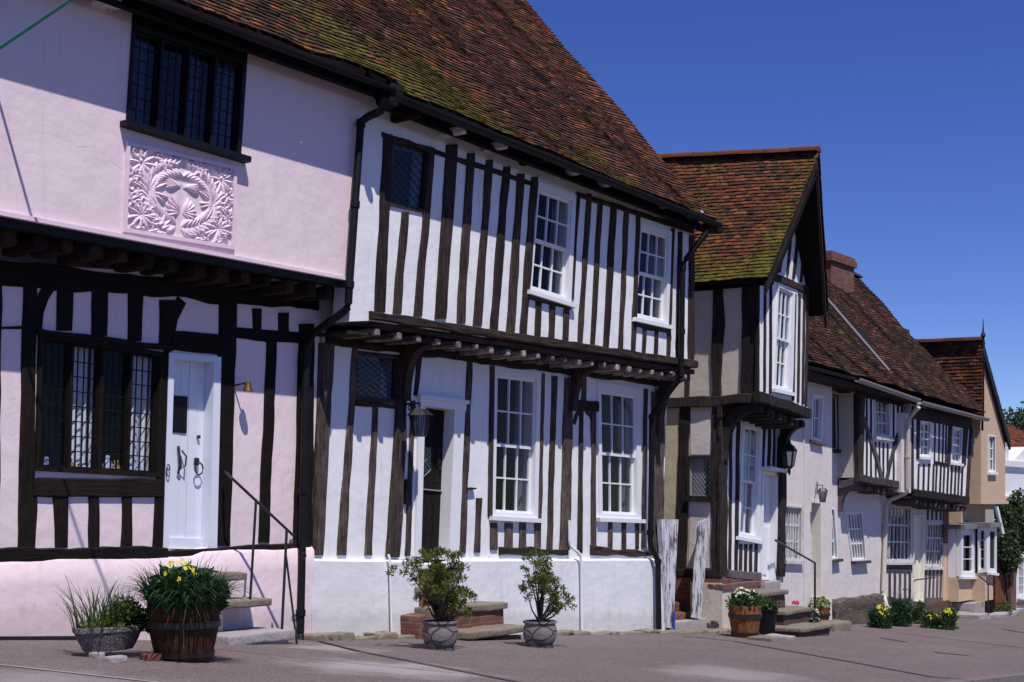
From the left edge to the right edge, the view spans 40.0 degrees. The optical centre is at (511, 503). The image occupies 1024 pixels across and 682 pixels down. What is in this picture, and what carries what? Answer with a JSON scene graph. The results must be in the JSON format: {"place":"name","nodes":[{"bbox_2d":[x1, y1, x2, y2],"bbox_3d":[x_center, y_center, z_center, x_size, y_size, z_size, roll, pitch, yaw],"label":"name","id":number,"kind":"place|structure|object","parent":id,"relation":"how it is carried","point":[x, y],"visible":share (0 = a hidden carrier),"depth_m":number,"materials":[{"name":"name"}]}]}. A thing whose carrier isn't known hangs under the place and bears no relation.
{"place":"outdoors","nodes":[
{"label":"outdoors","id":0,"kind":"place"},
{"bbox_2d":[0,609,1023,681],"bbox_3d":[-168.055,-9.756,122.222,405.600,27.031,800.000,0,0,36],"label":"pavement","id":1,"kind":"structure","parent":0,"point":[670,657],"depth_m":14.33,"materials":[{"name":"grey asphalt"}]},
{"bbox_2d":[0,664,156,681],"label":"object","id":2,"kind":"structure","parent":1,"relation":"on","point":[79,673],"depth_m":9.73,"materials":[{"name":"concrete"}]},
{"bbox_2d":[88,651,103,658],"bbox_3d":[-3.227,1.181,10.932,0.109,0.062,0.081,0,0,36],"label":"loose brick","id":3,"kind":"object","parent":1,"relation":"on","point":[96,654],"visible":0.91,"depth_m":10.90,"materials":[{"name":"grey stone"}]},
{"bbox_2d":[72,623,141,651],"bbox_3d":[-3.195,1.063,11.132,0.346,0.190,0.624,0,0,36],"label":"stone trough","id":4,"kind":"object","parent":1,"relation":"on","point":[117,638],"visible":0.88,"depth_m":10.97,"materials":[{"name":"stone"}]},
{"bbox_2d":[51,576,148,633],"bbox_3d":[-3.191,0.794,11.027,0.876,0.526,0.875,0,0,-19],"label":"spiky plant","id":5,"kind":"object","parent":4,"relation":"in","point":[122,613],"visible":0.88,"depth_m":11.09,"materials":[{"name":"green plant"}]},
{"bbox_2d":[103,655,126,662],"bbox_3d":[-3.017,1.188,10.696,0.112,0.064,0.159,0,0,36],"label":"loose brick","id":6,"kind":"object","parent":1,"relation":"on","point":[116,659],"visible":0.9,"depth_m":10.65,"materials":[{"name":"grey stone"}]},
{"bbox_2d":[139,652,160,660],"bbox_3d":[-2.830,1.206,11.023,0.116,0.074,0.139,0,0,36],"label":"loose brick","id":7,"kind":"object","parent":1,"relation":"on","point":[151,656],"visible":0.92,"depth_m":10.98,"materials":[{"name":"red brick"}]},
{"bbox_2d":[145,606,220,662],"bbox_3d":[-2.626,1.033,11.257,0.595,0.446,0.595,0,0,36],"label":"barrel planter","id":8,"kind":"object","parent":1,"relation":"on","point":[165,629],"visible":0.88,"depth_m":11.03,"materials":[{"name":"brown wood"}]},
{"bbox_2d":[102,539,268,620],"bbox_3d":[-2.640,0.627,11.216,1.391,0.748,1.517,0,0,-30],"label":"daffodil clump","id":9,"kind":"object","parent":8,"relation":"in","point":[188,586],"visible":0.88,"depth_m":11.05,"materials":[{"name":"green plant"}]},
{"bbox_2d":[0,0,405,639],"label":"timber framed cottage","id":10,"kind":"structure","parent":1,"relation":"on","point":[180,180],"depth_m":13.26,"materials":[{"name":"pink paint"}]},
{"bbox_2d":[0,0,72,49],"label":"overhead cable","id":11,"kind":"object","parent":10,"relation":"attached to","point":[35,23],"visible":1,"depth_m":11.02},
{"bbox_2d":[44,457,48,464],"bbox_3d":[-4.139,-0.361,12.504,0.063,0.102,0.082,0,0,36],"label":"ornament","id":12,"kind":"object","parent":10,"relation":"on","point":[46,461],"visible":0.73,"depth_m":12.49,"materials":[{"name":"ceramic"}]},
{"bbox_2d":[35,334,163,477],"bbox_3d":[-4.065,-0.868,13.087,0.830,1.249,1.416,0,0,36],"label":"window","id":13,"kind":"structure","parent":10,"relation":"in","point":[92,400],"depth_m":13.09,"materials":[{"name":"black paint"}]},
{"bbox_2d":[102,455,113,468],"bbox_3d":[-3.748,-0.372,13.042,0.089,0.144,0.119,0,0,36],"label":"ornament","id":14,"kind":"object","parent":10,"relation":"on","point":[107,463],"visible":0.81,"depth_m":13.02,"materials":[{"name":"white ceramic"}]},
{"bbox_2d":[113,460,119,468],"bbox_3d":[-3.691,-0.349,13.120,0.068,0.110,0.089,0,0,36],"label":"ornament","id":15,"kind":"object","parent":10,"relation":"on","point":[118,465],"visible":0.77,"depth_m":13.11,"materials":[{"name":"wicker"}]},
{"bbox_2d":[120,14,251,163],"bbox_3d":[-3.292,-3.827,13.206,0.900,1.107,1.509,0,0,36],"label":"window","id":16,"kind":"structure","parent":10,"relation":"in","point":[178,92],"depth_m":13.21,"materials":[{"name":"black paint"}]},
{"bbox_2d":[163,353,220,548],"bbox_3d":[-3.171,-0.489,13.751,0.216,1.927,0.732,0,0,36],"label":"door","id":17,"kind":"structure","parent":10,"relation":"in","point":[194,381],"depth_m":13.85,"materials":[{"name":"white paint"}]},
{"bbox_2d":[235,381,252,391],"bbox_3d":[-2.682,-1.173,14.145,0.188,0.105,0.115,0,0,36],"label":"door bell","id":18,"kind":"object","parent":10,"relation":"attached to","point":[247,386],"depth_m":14.10,"materials":[{"name":"metal"}]},
{"bbox_2d":[183,571,294,644],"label":"stone steps","id":19,"kind":"structure","parent":1,"relation":"on","point":[253,635],"depth_m":13.67,"materials":[{"name":"grey stone"}]},
{"bbox_2d":[224,470,306,643],"bbox_3d":[-2.388,0.578,14.040,0.914,1.807,0.362,0,0,-34],"label":"handrail","id":20,"kind":"object","parent":19,"relation":"on","point":[287,531],"visible":0.99,"depth_m":13.96,"materials":[{"name":"metal"}]},
{"bbox_2d":[316,640,520,681],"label":"curb","id":21,"kind":"structure","parent":1,"relation":"on","point":[416,661],"depth_m":12.72,"materials":[{"name":"grey concrete"}]},
{"bbox_2d":[422,619,457,650],"bbox_3d":[-0.747,1.375,14.628,0.372,0.310,0.371,0,0,36],"label":"garden pot","id":22,"kind":"object","parent":1,"relation":"on","point":[440,636],"visible":0.94,"depth_m":14.48,"materials":[{"name":"grey ceramic"}]},
{"bbox_2d":[384,544,477,621],"bbox_3d":[-0.823,0.840,14.608,0.681,0.838,1.182,0,0,36],"label":"shrub","id":23,"kind":"object","parent":22,"relation":"in","point":[443,601],"visible":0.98,"depth_m":14.56,"materials":[{"name":"green plant"}]},
{"bbox_2d":[401,562,523,639],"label":"stone steps","id":24,"kind":"structure","parent":1,"relation":"on","point":[485,621],"depth_m":16.60,"materials":[{"name":"brown stone"}]},
{"bbox_2d":[311,0,723,634],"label":"timber framed house","id":25,"kind":"structure","parent":1,"relation":"on","point":[517,320],"depth_m":17.54,"materials":[{"name":"white paint"}]},
{"bbox_2d":[356,351,400,403],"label":"window","id":26,"kind":"structure","parent":25,"relation":"in","point":[368,375],"depth_m":16.20,"materials":[{"name":"black glass"}]},
{"bbox_2d":[389,139,432,212],"bbox_3d":[-1.450,-3.630,15.840,0.822,0.789,0.775,0,0,36],"label":"window","id":27,"kind":"structure","parent":25,"relation":"in","point":[401,162],"depth_m":15.81,"materials":[{"name":"black glass"}]},
{"bbox_2d":[404,400,432,436],"bbox_3d":[-1.071,-0.980,16.084,0.271,0.443,0.420,0,0,-24],"label":"wall lantern","id":28,"kind":"object","parent":25,"relation":"attached to","point":[419,412],"depth_m":16.02,"materials":[{"name":"metal"}]},
{"bbox_2d":[402,394,469,562],"bbox_3d":[-0.916,-0.262,16.865,0.280,2.016,0.980,0,0,36],"label":"door","id":29,"kind":"structure","parent":25,"relation":"in","point":[439,455],"depth_m":16.97,"materials":[{"name":"white paint"}]},
{"bbox_2d":[489,367,543,522],"bbox_3d":[-0.256,-0.729,18.290,0.870,1.978,1.128,0,0,36],"label":"window","id":30,"kind":"structure","parent":25,"relation":"in","point":[509,384],"depth_m":18.43,"materials":[{"name":"white paint"}]},
{"bbox_2d":[527,181,576,308],"bbox_3d":[0.201,-3.273,18.068,0.870,1.502,1.105,0,0,36],"label":"window","id":31,"kind":"structure","parent":25,"relation":"in","point":[546,223],"depth_m":18.17,"materials":[{"name":"white paint"}]},
{"bbox_2d":[596,381,645,522],"bbox_3d":[1.243,-0.704,20.352,0.870,1.997,1.253,0,0,36],"label":"window","id":32,"kind":"structure","parent":25,"relation":"in","point":[611,455],"depth_m":20.50,"materials":[{"name":"white paint"}]},
{"bbox_2d":[632,222,674,329],"bbox_3d":[1.675,-3.208,20.095,0.870,1.418,1.092,0,0,36],"label":"window","id":33,"kind":"structure","parent":25,"relation":"in","point":[649,234],"depth_m":20.21,"materials":[{"name":"white paint"}]},
{"bbox_2d":[304,628,730,640],"bbox_3d":[0.801,1.735,18.657,0.481,0.729,9.869,0,0,36],"label":"stone edging","id":34,"kind":"object","parent":1,"relation":"on","point":[345,635],"visible":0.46,"depth_m":15.98,"materials":[{"name":"beige stone"}]},
{"bbox_2d":[657,519,677,627],"bbox_3d":[2.322,1.052,21.011,0.080,1.625,0.511,0,0,36],"label":"gate post","id":35,"kind":"object","parent":34,"relation":"on","point":[667,531],"visible":0.96,"depth_m":20.95,"materials":[{"name":"white paint"}]},
{"bbox_2d":[673,612,674,628],"bbox_3d":[2.419,1.782,21.008,0.033,0.306,0.033,0,0,-31],"label":"water pipe","id":36,"kind":"object","parent":34,"relation":"on","point":[673,620],"visible":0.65,"depth_m":20.99,"materials":[{"name":"blue plastic"}]},
{"bbox_2d":[523,619,556,647],"bbox_3d":[0.316,1.485,15.940,0.386,0.308,0.386,0,0,36],"label":"garden pot","id":37,"kind":"object","parent":1,"relation":"on","point":[536,634],"visible":0.97,"depth_m":15.79,"materials":[{"name":"grey ceramic"}]},
{"bbox_2d":[517,548,577,621],"bbox_3d":[0.386,0.936,16.011,0.541,0.864,0.751,0,0,36],"label":"shrub","id":38,"kind":"object","parent":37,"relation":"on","point":[545,579],"visible":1,"depth_m":15.92,"materials":[{"name":"green plant"}]},
{"bbox_2d":[671,602,706,628],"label":"passage steps","id":39,"kind":"structure","parent":1,"relation":"on","point":[684,619],"depth_m":21.95,"materials":[{"name":"grey stone"}]},
{"bbox_2d":[691,519,708,619],"bbox_3d":[2.951,1.034,22.037,0.050,1.583,0.529,0,0,36],"label":"gate post","id":40,"kind":"object","parent":39,"relation":"on","point":[701,540],"visible":1,"depth_m":21.96,"materials":[{"name":"white paint"}]},
{"bbox_2d":[658,146,828,628],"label":"gabled house","id":41,"kind":"structure","parent":1,"relation":"on","point":[737,400],"depth_m":22.36,"materials":[{"name":"white paint"}]},
{"bbox_2d":[684,456,712,501],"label":"window","id":42,"kind":"structure","parent":41,"relation":"in","point":[692,498],"depth_m":22.35,"materials":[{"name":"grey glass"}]},
{"bbox_2d":[736,421,763,543],"bbox_3d":[3.551,-0.341,23.100,0.870,2.042,0.980,0,0,36],"label":"window","id":43,"kind":"structure","parent":41,"relation":"in","point":[755,509],"depth_m":23.12,"materials":[{"name":"white paint"}]},
{"bbox_2d":[759,470,777,579],"bbox_3d":[4.230,0.399,23.515,0.180,1.897,0.742,0,0,36],"label":"door","id":44,"kind":"structure","parent":41,"relation":"in","point":[769,481],"depth_m":23.62,"materials":[{"name":"white paint"}]},
{"bbox_2d":[772,282,797,396],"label":"window","id":45,"kind":"structure","parent":41,"relation":"in","point":[786,388],"depth_m":22.60,"materials":[{"name":"white paint"}]},
{"bbox_2d":[777,439,797,477],"bbox_3d":[4.628,-0.751,23.573,0.242,0.645,0.329,0,0,-25],"label":"wall lantern","id":46,"kind":"object","parent":41,"relation":"attached to","point":[789,447],"depth_m":23.53,"materials":[{"name":"metal"}]},
{"bbox_2d":[728,604,761,637],"bbox_3d":[3.455,1.743,20.872,0.506,0.491,0.506,0,0,36],"label":"barrel planter","id":47,"kind":"object","parent":1,"relation":"on","point":[744,623],"visible":0.92,"depth_m":20.68,"materials":[{"name":"orange wood"}]},
{"bbox_2d":[724,587,765,610],"bbox_3d":[3.454,1.470,20.871,0.569,0.464,0.584,0,0,36],"label":"flowering plant","id":48,"kind":"object","parent":47,"relation":"in","point":[741,598],"visible":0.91,"depth_m":20.76,"materials":[{"name":"green plant"}]},
{"bbox_2d":[747,635,777,641],"bbox_3d":[3.634,1.973,20.389,0.407,0.102,0.254,0,0,36],"label":"paving stone","id":49,"kind":"object","parent":1,"relation":"on","point":[764,638],"visible":0.75,"depth_m":20.30,"materials":[{"name":"beige stone"}]},
{"bbox_2d":[758,608,777,634],"bbox_3d":[3.961,1.839,21.925,0.358,0.410,0.358,0,0,36],"label":"black pot","id":50,"kind":"object","parent":1,"relation":"on","point":[768,622],"visible":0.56,"depth_m":21.79,"materials":[{"name":"paint"}]},
{"bbox_2d":[760,597,779,612],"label":"flowering plant","id":51,"kind":"object","parent":50,"relation":"in","point":[769,604],"visible":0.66,"depth_m":21.85,"materials":[{"name":"green plant"}]},
{"bbox_2d":[764,633,795,639],"bbox_3d":[4.007,2.007,21.030,0.421,0.107,0.293,0,0,36],"label":"paving stone","id":52,"kind":"object","parent":1,"relation":"on","point":[781,636],"visible":0.64,"depth_m":20.93,"materials":[{"name":"white stone"}]},
{"bbox_2d":[731,580,832,636],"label":"stone steps","id":53,"kind":"structure","parent":1,"relation":"on","point":[794,621],"depth_m":22.43,"materials":[{"name":"stone"}]},
{"bbox_2d":[774,539,815,618],"bbox_3d":[4.699,1.321,23.370,0.682,1.454,0.040,0,0,13],"label":"handrail","id":54,"kind":"object","parent":53,"relation":"on","point":[789,548],"visible":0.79,"depth_m":23.29,"materials":[{"name":"metal"}]},
{"bbox_2d":[810,609,821,622],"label":"white flowers","id":55,"kind":"object","parent":53,"relation":"on","point":[816,619],"visible":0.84,"depth_m":23.02,"materials":[{"name":"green plant"}]},
{"bbox_2d":[810,607,830,620],"bbox_3d":[5.372,2.004,24.647,0.400,0.370,0.401,0,0,36],"label":"barrel planter","id":56,"kind":"object","parent":1,"relation":"on","point":[825,613],"visible":0.28,"depth_m":24.48,"materials":[{"name":"orange wood"}]},
{"bbox_2d":[808,596,832,609],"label":"flowering plant","id":57,"kind":"object","parent":56,"relation":"in","point":[823,604],"visible":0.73,"depth_m":24.57,"materials":[{"name":"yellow plant"}]},
{"bbox_2d":[688,636,958,678],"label":"curb","id":58,"kind":"structure","parent":1,"relation":"on","point":[836,659],"depth_m":17.03,"materials":[{"name":"grey concrete"}]},
{"bbox_2d":[818,620,850,631],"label":"stone block","id":59,"kind":"structure","parent":1,"relation":"on","point":[841,625],"depth_m":24.12,"materials":[{"name":"beige stone"}]},
{"bbox_2d":[865,600,898,628],"bbox_3d":[6.757,2.046,25.793,0.763,0.628,0.850,0,0,7],"label":"border shrub","id":60,"kind":"object","parent":1,"relation":"on","point":[880,616],"visible":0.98,"depth_m":25.71,"materials":[{"name":"green plant"}]},
{"bbox_2d":[777,250,989,624],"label":"terraced cottage","id":61,"kind":"structure","parent":1,"relation":"on","point":[881,441],"depth_m":27.46,"materials":[{"name":"white paint"}]},
{"bbox_2d":[785,505,804,563],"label":"window","id":62,"kind":"structure","parent":61,"relation":"in","point":[791,541],"depth_m":24.21,"materials":[{"name":"white paint"}]},
{"bbox_2d":[809,394,824,445],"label":"window","id":63,"kind":"structure","parent":61,"relation":"in","point":[815,438],"depth_m":25.04,"materials":[{"name":"white paint"}]},
{"bbox_2d":[812,499,821,603],"bbox_3d":[5.243,0.864,25.017,0.372,1.859,0.402,0,0,36],"label":"door","id":64,"kind":"structure","parent":61,"relation":"in","point":[816,504],"depth_m":25.09,"materials":[{"name":"yellow paint"}]},
{"bbox_2d":[816,482,827,501],"bbox_3d":[5.375,-0.195,24.646,0.182,0.364,0.446,0,0,-17],"label":"wall lantern","id":65,"kind":"object","parent":61,"relation":"attached to","point":[822,489],"depth_m":24.52,"materials":[{"name":"metal"}]},
{"bbox_2d":[832,394,840,452],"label":"window","id":66,"kind":"structure","parent":61,"relation":"in","point":[833,450],"depth_m":26.28,"materials":[{"name":"black glass"}]},
{"bbox_2d":[832,508,843,562],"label":"window","id":67,"kind":"structure","parent":61,"relation":"in","point":[834,559],"depth_m":26.20,"materials":[{"name":"white paint"}]},
{"bbox_2d":[845,512,870,563],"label":"window","id":68,"kind":"structure","parent":61,"relation":"in","point":[862,559],"depth_m":27.10,"materials":[{"name":"white paint"}]},
{"bbox_2d":[873,399,893,440],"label":"window","id":69,"kind":"structure","parent":61,"relation":"in","point":[878,424],"depth_m":27.19,"materials":[{"name":"white paint"}]},
{"bbox_2d":[887,505,913,564],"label":"window","id":70,"kind":"structure","parent":61,"relation":"in","point":[895,525],"depth_m":29.17,"materials":[{"name":"white paint"}]},
{"bbox_2d":[912,514,925,600],"bbox_3d":[8.583,1.165,29.900,0.150,1.863,0.714,0,0,36],"label":"door","id":71,"kind":"structure","parent":61,"relation":"in","point":[918,521],"depth_m":30.03,"materials":[{"name":"white paint"}]},
{"bbox_2d":[920,421,933,459],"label":"window","id":72,"kind":"structure","parent":61,"relation":"in","point":[928,430],"depth_m":28.94,"materials":[{"name":"white paint"}]},
{"bbox_2d":[924,522,944,569],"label":"window","id":73,"kind":"structure","parent":61,"relation":"in","point":[930,532],"depth_m":30.78,"materials":[{"name":"white paint"}]},
{"bbox_2d":[950,426,963,465],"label":"window","id":74,"kind":"structure","parent":61,"relation":"in","point":[953,462],"depth_m":30.42,"materials":[{"name":"white paint"}]},
{"bbox_2d":[880,587,924,626],"bbox_3d":[7.366,1.960,26.719,1.026,0.868,1.067,0,0,23],"label":"border shrub","id":75,"kind":"object","parent":1,"relation":"on","point":[903,617],"visible":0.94,"depth_m":26.55,"materials":[{"name":"green plant"}]},
{"bbox_2d":[902,589,910,615],"bbox_3d":[8.020,2.013,28.615,0.170,0.556,0.036,0,0,-13],"label":"handrail","id":76,"kind":"object","parent":1,"relation":"on","point":[909,594],"visible":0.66,"depth_m":28.62,"materials":[{"name":"metal"}]},
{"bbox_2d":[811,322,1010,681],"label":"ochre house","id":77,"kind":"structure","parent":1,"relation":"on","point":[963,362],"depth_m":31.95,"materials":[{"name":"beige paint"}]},
{"bbox_2d":[956,529,977,578],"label":"bay window","id":78,"kind":"structure","parent":77,"relation":"in","point":[962,574],"depth_m":31.38,"materials":[{"name":"white paint"}]},
{"bbox_2d":[963,527,998,575],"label":"bay window","id":79,"kind":"structure","parent":77,"relation":"in","point":[966,538],"depth_m":32.02,"materials":[{"name":"white paint"}]},
{"bbox_2d":[978,527,993,572],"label":"bay window","id":80,"kind":"structure","parent":77,"relation":"in","point":[980,570],"depth_m":31.79,"materials":[{"name":"white paint"}]},
{"bbox_2d":[987,435,997,474],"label":"window","id":81,"kind":"structure","parent":77,"relation":"in","point":[990,472],"depth_m":32.47,"materials":[{"name":"white paint"}]},
{"bbox_2d":[910,599,932,623],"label":"border shrub","id":82,"kind":"object","parent":1,"relation":"on","point":[919,608],"visible":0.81,"depth_m":27.61,"materials":[{"name":"green plant"}]},
{"bbox_2d":[918,610,940,628],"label":"border shrub","id":83,"kind":"object","parent":1,"relation":"on","point":[929,619],"visible":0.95,"depth_m":26.48,"materials":[{"name":"green plant"}]},
{"bbox_2d":[932,605,959,629],"bbox_3d":[8.131,2.163,26.306,0.680,0.530,0.636,0,0,36],"label":"border shrub","id":84,"kind":"object","parent":1,"relation":"on","point":[949,617],"visible":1,"depth_m":26.25,"materials":[{"name":"green plant"}]},
{"bbox_2d":[952,602,990,619],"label":"stone steps","id":85,"kind":"structure","parent":1,"relation":"on","point":[970,610],"depth_m":31.36,"materials":[{"name":"grey stone"}]},
{"bbox_2d":[979,576,995,613],"bbox_3d":[10.412,1.999,30.808,0.030,0.859,1.132,0,0,36],"label":"handrail","id":86,"kind":"object","parent":85,"relation":"on","point":[988,584],"visible":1,"depth_m":30.81,"materials":[{"name":"metal"}]},
{"bbox_2d":[992,600,1013,613],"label":"border shrub","id":87,"kind":"object","parent":1,"relation":"on","point":[1003,604],"visible":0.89,"depth_m":32.38,"materials":[{"name":"green plant"}]},
{"bbox_2d":[985,424,1023,680],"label":"white building","id":88,"kind":"structure","parent":1,"relation":"on","point":[1014,468],"depth_m":35.52,"materials":[{"name":"paint"}]},
{"bbox_2d":[1005,443,1008,459],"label":"window","id":89,"kind":"structure","parent":88,"relation":"in","point":[1006,447],"depth_m":34.81,"materials":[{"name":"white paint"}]},
{"bbox_2d":[1017,555,1023,599],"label":"window","id":90,"kind":"structure","parent":88,"relation":"in","point":[1020,596],"depth_m":35.95,"materials":[{"name":"white paint"}]},
{"bbox_2d":[991,610,1018,616],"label":"stone kerb","id":91,"kind":"structure","parent":1,"relation":"on","point":[1003,614],"depth_m":32.11,"materials":[{"name":"grey stone"}]},
{"bbox_2d":[997,549,1015,610],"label":"brick pier","id":92,"kind":"structure","parent":1,"relation":"on","point":[1012,591],"depth_m":34.15,"materials":[{"name":"red brick"}]},
{"bbox_2d":[995,555,1008,609],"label":"wooden gate","id":93,"kind":"structure","parent":92,"relation":"attached to","point":[1000,592],"depth_m":33.49,"materials":[{"name":"brown wood"}]},
{"bbox_2d":[994,487,1023,607],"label":"creeper","id":94,"kind":"object","parent":1,"relation":"on","point":[1011,545],"visible":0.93,"depth_m":33.70,"materials":[{"name":"green plant"}]},
{"bbox_2d":[1002,400,1023,429],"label":"tree","id":95,"kind":"object","parent":1,"relation":"on","point":[1018,421],"visible":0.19,"depth_m":59.09,"materials":[{"name":"green plant"}]},
{"bbox_2d":[526,0,1023,425],"label":"sky","id":96,"kind":"structure","parent":0,"point":[914,109],"materials":[{"name":"blue"}]},
{"bbox_3d":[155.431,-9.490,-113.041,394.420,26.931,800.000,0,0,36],"label":"road","id":97,"kind":"structure","parent":0,"visible":0},
{"bbox_2d":[941,672,1023,681],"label":"kerb","id":98,"kind":"structure","parent":97,"relation":"on","point":[1015,677],"depth_m":15.90,"materials":[{"name":"stone"}]}
]}

